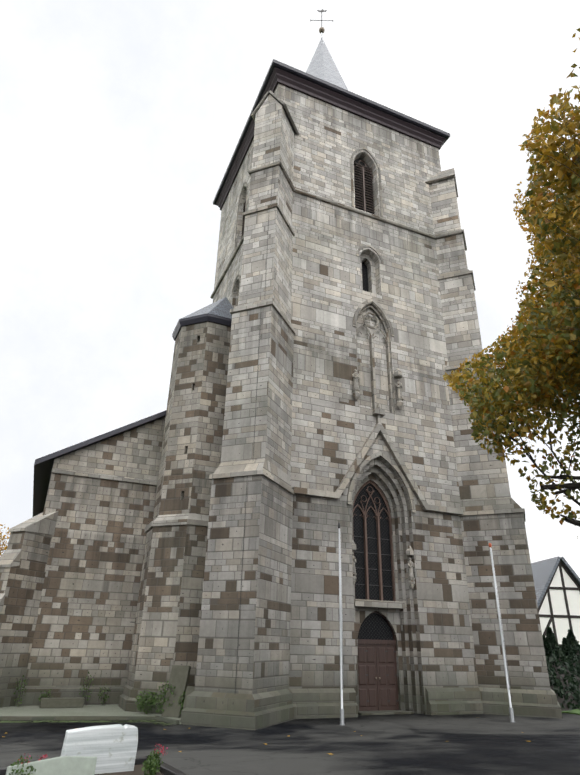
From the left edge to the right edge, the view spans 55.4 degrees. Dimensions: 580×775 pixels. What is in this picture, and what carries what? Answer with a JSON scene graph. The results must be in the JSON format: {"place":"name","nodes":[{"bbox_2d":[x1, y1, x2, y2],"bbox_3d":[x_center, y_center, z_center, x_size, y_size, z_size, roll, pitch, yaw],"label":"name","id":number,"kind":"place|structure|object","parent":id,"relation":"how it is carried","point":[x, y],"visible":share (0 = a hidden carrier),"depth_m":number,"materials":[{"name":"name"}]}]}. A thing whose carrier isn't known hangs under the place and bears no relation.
{"place":"outdoors","nodes":[
{"label":"outdoors","id":0,"kind":"place"},
{"bbox_2d":[0,713,579,774],"bbox_3d":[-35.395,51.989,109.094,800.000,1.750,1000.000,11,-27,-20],"label":"asphalt ground","id":1,"kind":"structure","parent":0,"point":[420,744],"depth_m":14.54,"materials":[{"name":"grey asphalt"}]},
{"bbox_2d":[0,417,165,707],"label":"nave wall","id":2,"kind":"structure","parent":1,"relation":"on","point":[70,587],"depth_m":27.69,"materials":[{"name":"grey stone"}]},
{"bbox_2d":[0,468,157,611],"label":"stone coping","id":3,"kind":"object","parent":2,"relation":"attached to","point":[42,523],"depth_m":27.64,"materials":[{"name":"grey stone"}]},
{"bbox_2d":[33,410,165,516],"bbox_3d":[-14.166,7.539,44.424,10.700,6.934,30.000,11,-27,-20],"label":"roof edge","id":4,"kind":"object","parent":2,"relation":"on","point":[43,466],"depth_m":31.17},
{"bbox_2d":[0,716,179,724],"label":"kerb","id":5,"kind":"structure","parent":1,"relation":"on","point":[74,718],"depth_m":21.32,"materials":[{"name":"stone"}]},
{"bbox_2d":[0,720,170,725],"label":"kerb moss","id":6,"kind":"object","parent":5,"relation":"on","point":[48,721],"visible":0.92,"depth_m":21.09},
{"bbox_2d":[0,704,180,723],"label":"gravel strip","id":7,"kind":"object","parent":1,"relation":"on","point":[102,710],"visible":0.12,"depth_m":23.08,"materials":[{"name":"grey gravel"}]},
{"bbox_2d":[13,672,110,705],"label":"wall plants","id":8,"kind":"object","parent":7,"relation":"on","point":[43,696],"depth_m":25.46,"materials":[{"name":"green plant"}]},
{"bbox_2d":[15,685,124,705],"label":"wall plinth","id":9,"kind":"structure","parent":7,"relation":"on","point":[32,694],"depth_m":25.63,"materials":[{"name":"grey stone"}]},
{"bbox_2d":[17,675,183,713],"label":"plant stems","id":10,"kind":"object","parent":7,"relation":"on","point":[86,692],"visible":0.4,"depth_m":24.73,"materials":[{"name":"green plant"}]},
{"bbox_2d":[40,665,194,717],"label":"old slabs","id":11,"kind":"structure","parent":7,"relation":"on","point":[179,677],"depth_m":23.00,"materials":[{"name":"stone"}]},
{"bbox_2d":[118,685,165,713],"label":"turret plinth","id":12,"kind":"structure","parent":7,"relation":"on","point":[127,699],"depth_m":23.83,"materials":[{"name":"grey stone"}]},
{"bbox_2d":[127,525,207,689],"bbox_3d":[-5.063,11.365,27.093,4.640,8.700,4.640,11,-27,-20],"label":"turret base","id":13,"kind":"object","parent":12,"relation":"on","point":[167,625],"visible":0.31,"depth_m":25.41,"materials":[{"name":"grey stone"}]},
{"bbox_2d":[144,513,208,532],"bbox_3d":[-4.967,7.375,28.945,4.880,0.600,4.880,11,-27,-20],"label":"stone ledge","id":14,"kind":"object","parent":13,"relation":"on","point":[183,519],"depth_m":26.96,"materials":[{"name":"grey stone"}]},
{"bbox_2d":[153,322,230,519],"bbox_3d":[-4.937,6.151,29.514,4.200,20.200,4.200,11,-27,-20],"label":"turret","id":15,"kind":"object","parent":13,"relation":"on","point":[190,458],"visible":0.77,"depth_m":29.49,"materials":[{"name":"stone"}]},
{"bbox_2d":[172,313,231,340],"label":"turret eaves","id":16,"kind":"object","parent":15,"relation":"attached to","point":[208,317],"depth_m":31.88,"materials":[{"name":"grey metal"}]},
{"bbox_2d":[173,297,233,331],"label":"turret roof","id":17,"kind":"structure","parent":16,"relation":"on","point":[222,307],"depth_m":32.86,"materials":[{"name":"grey metal"}]},
{"bbox_2d":[135,681,185,713],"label":"corner shrubs","id":18,"kind":"object","parent":7,"relation":"on","point":[141,700],"visible":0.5,"depth_m":22.86,"materials":[{"name":"green plant"}]},
{"bbox_2d":[0,756,186,774],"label":"grave border","id":19,"kind":"object","parent":1,"relation":"on","point":[166,769],"visible":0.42,"depth_m":6.86,"materials":[{"name":"grey stone"}]},
{"bbox_2d":[94,764,163,774],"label":"grave soil","id":20,"kind":"structure","parent":1,"relation":"on","point":[137,770],"depth_m":6.91,"materials":[{"name":"brown soil"}]},
{"bbox_2d":[6,756,96,774],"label":"grave slab","id":21,"kind":"structure","parent":20,"relation":"on","point":[72,765],"depth_m":6.27,"materials":[{"name":"grey stone"}]},
{"bbox_2d":[9,750,162,774],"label":"grave greens","id":22,"kind":"object","parent":20,"relation":"in","point":[151,764],"visible":0.75,"depth_m":6.66,"materials":[{"name":"green plant"}]},
{"bbox_2d":[18,744,167,763],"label":"grave flowers","id":23,"kind":"object","parent":22,"relation":"on","point":[162,750],"visible":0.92,"depth_m":6.38,"materials":[{"name":"red plant"}]},
{"bbox_2d":[60,724,137,773],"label":"gravestone","id":24,"kind":"object","parent":20,"relation":"on","point":[112,748],"visible":0.81,"depth_m":6.93,"materials":[{"name":"stone"}]},
{"bbox_2d":[338,528,343,708],"bbox_3d":[2.148,9.874,23.389,0.150,7.700,0.170,11,-27,-20],"label":"flagpole","id":25,"kind":"object","parent":1,"relation":"on","point":[341,636],"visible":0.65,"depth_m":23.33,"materials":[{"name":"metal"}]},
{"bbox_2d":[339,709,344,724],"bbox_3d":[2.065,13.080,21.914,0.220,0.580,0.209,11,-27,-20],"label":"flagpole base","id":26,"kind":"object","parent":1,"relation":"on","point":[341,716],"visible":0.85,"depth_m":21.85,"materials":[{"name":"white metal"}]},
{"bbox_2d":[209,90,525,608],"bbox_3d":[2.721,-1.489,38.566,19.068,31.773,16.893,11,-27,-20],"label":"string course","id":27,"kind":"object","parent":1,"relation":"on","point":[266,468],"depth_m":30.48,"materials":[{"name":"grey stone"}]},
{"bbox_2d":[241,160,374,237],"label":"louvres","id":28,"kind":"object","parent":27,"relation":"attached to","point":[362,169],"visible":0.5,"depth_m":39.34,"materials":[{"name":"brown wood"}]},
{"bbox_2d":[234,147,382,250],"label":"belfry frames","id":29,"kind":"structure","parent":27,"relation":"on","point":[351,169],"depth_m":39.72,"materials":[{"name":"stone"}]},
{"bbox_2d":[231,245,414,588],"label":"trim","id":30,"kind":"structure","parent":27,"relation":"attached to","point":[399,404],"depth_m":33.45,"materials":[{"name":"stone"}]},
{"bbox_2d":[352,369,413,577],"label":"statues","id":31,"kind":"object","parent":30,"relation":"on","point":[356,377],"visible":0.92,"depth_m":31.36,"materials":[{"name":"stone"}]},
{"bbox_2d":[354,158,373,213],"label":"louvers","id":32,"kind":"object","parent":27,"relation":"attached to","point":[360,162],"depth_m":39.35,"materials":[{"name":"black wood"}]},
{"bbox_2d":[362,262,367,291],"bbox_3d":[0.906,-6.587,37.938,9.051,2.850,0.601,-8,-27,20],"label":"glass","id":33,"kind":"object","parent":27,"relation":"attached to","point":[365,277],"visible":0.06,"depth_m":36.58,"materials":[{"name":"black glass"}]},
{"bbox_2d":[194,94,550,693],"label":"buttresses","id":34,"kind":"structure","parent":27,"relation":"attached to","point":[262,643],"depth_m":27.98,"materials":[{"name":"grey stone"}]},
{"bbox_2d":[353,480,395,600],"bbox_3d":[4.392,8.029,29.615,2.534,6.387,0.180,11,-27,-20],"label":"window tracery","id":35,"kind":"object","parent":27,"relation":"attached to","point":[378,546],"visible":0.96,"depth_m":29.70,"materials":[{"name":"stone"}]},
{"bbox_2d":[353,482,392,600],"bbox_3d":[4.357,8.057,29.693,2.600,6.500,0.040,11,-27,-20],"label":"portal glass","id":36,"kind":"object","parent":35,"relation":"in","point":[373,576],"visible":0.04,"depth_m":29.46,"materials":[{"name":"black glass"}]},
{"bbox_2d":[354,536,392,586],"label":"window bars","id":37,"kind":"object","parent":35,"relation":"attached to","point":[373,553],"visible":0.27,"depth_m":29.19,"materials":[{"name":"grey metal"}]},
{"bbox_2d":[357,639,398,710],"bbox_3d":[4.228,14.049,26.870,2.300,3.250,0.160,11,-27,-20],"label":"door","id":38,"kind":"structure","parent":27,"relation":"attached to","point":[376,660],"depth_m":26.87,"materials":[{"name":"brown wood"}]},
{"bbox_2d":[358,650,398,701],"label":"door hinges","id":39,"kind":"object","parent":38,"relation":"attached to","point":[386,675],"depth_m":26.79,"materials":[{"name":"black metal"}]},
{"bbox_2d":[369,611,394,639],"bbox_3d":[4.282,11.970,27.825,2.300,1.335,0.100,11,-27,-20],"label":"door arch","id":40,"kind":"structure","parent":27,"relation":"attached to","point":[376,612],"depth_m":28.09,"materials":[{"name":"grey stone"}]},
{"bbox_2d":[358,613,392,639],"bbox_3d":[4.252,12.011,27.882,2.300,1.400,0.050,11,-27,-20],"label":"tympanum","id":41,"kind":"object","parent":40,"relation":"in","point":[374,626],"visible":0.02,"depth_m":27.84,"materials":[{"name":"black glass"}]},
{"bbox_2d":[180,687,562,729],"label":"tower plinth","id":42,"kind":"structure","parent":1,"relation":"on","point":[240,711],"depth_m":24.02,"materials":[{"name":"grey stone"}]},
{"bbox_2d":[213,83,477,714],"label":"church tower","id":43,"kind":"structure","parent":42,"relation":"on","point":[333,424],"depth_m":31.93,"materials":[{"name":"grey stone"}]},
{"bbox_2d":[213,59,449,210],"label":"cornice","id":44,"kind":"structure","parent":43,"relation":"attached to","point":[288,76],"depth_m":41.89,"materials":[{"name":"brown wood"}]},
{"bbox_2d":[306,38,347,89],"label":"spire","id":45,"kind":"structure","parent":44,"relation":"on","point":[322,65],"depth_m":50.93,"materials":[{"name":"stone"}]},
{"bbox_2d":[310,9,332,26],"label":"weather vane","id":46,"kind":"object","parent":45,"relation":"on","point":[321,11],"visible":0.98,"depth_m":56.69,"materials":[{"name":"grey metal"}]},
{"bbox_2d":[490,547,511,706],"bbox_3d":[9.716,11.164,25.422,0.150,7.400,0.170,11,-27,-20],"label":"flagpole","id":47,"kind":"object","parent":1,"relation":"on","point":[502,639],"visible":0.77,"depth_m":25.35,"materials":[{"name":"metal"}]},
{"bbox_2d":[509,707,514,721],"bbox_3d":[9.636,14.234,24.010,0.220,0.580,0.209,11,-27,-20],"label":"flagpole base","id":48,"kind":"object","parent":1,"relation":"on","point":[511,713],"visible":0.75,"depth_m":23.96,"materials":[{"name":"white metal"}]},
{"bbox_2d":[539,566,579,644],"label":"house walls","id":49,"kind":"structure","parent":1,"relation":"on","point":[559,607],"depth_m":43.84,"materials":[{"name":"white paint"}]},
{"bbox_2d":[531,556,579,606],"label":"house roof","id":50,"kind":"structure","parent":49,"relation":"on","point":[543,571],"depth_m":45.12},
{"bbox_2d":[538,561,579,645],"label":"framing","id":51,"kind":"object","parent":49,"relation":"attached to","point":[564,589],"visible":0.25,"depth_m":43.95,"materials":[{"name":"wood"}]},
{"bbox_2d":[542,626,579,710],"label":"hedge conifers","id":52,"kind":"object","parent":1,"relation":"on","point":[565,652],"visible":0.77,"depth_m":31.37,"materials":[{"name":"green plant"}]},
{"bbox_2d":[548,645,579,710],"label":"hedge","id":53,"kind":"object","parent":1,"relation":"on","point":[560,700],"visible":0.12,"depth_m":29.82,"materials":[{"name":"green plant"}]},
{"bbox_2d":[562,709,579,714],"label":"grass","id":54,"kind":"structure","parent":1,"relation":"on","point":[576,711],"depth_m":27.96,"materials":[{"name":"green plant"}]},
{"bbox_2d":[0,0,579,577],"label":"sky","id":55,"kind":"structure","parent":0,"point":[123,122],"materials":[{"name":"white"}]},
{"bbox_2d":[319,27,324,33],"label":"finial ball","id":56,"kind":"object","parent":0,"point":[322,29],"visible":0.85,"depth_m":55.84,"materials":[{"name":"gold metal"}]},
{"bbox_2d":[442,28,579,538],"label":"tree","id":57,"kind":"object","parent":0,"point":[529,373],"depth_m":7.40,"materials":[{"name":"plant"}]},
{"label":"grass","id":58,"kind":"object","parent":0,"visible":0},
{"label":"tree wood","id":59,"kind":"object","parent":58,"relation":"on","visible":0},
{"bbox_2d":[0,524,9,556],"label":"tree","id":60,"kind":"object","parent":59,"relation":"on","point":[4,547],"visible":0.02,"depth_m":42.84,"materials":[{"name":"orange plant"}]}
]}

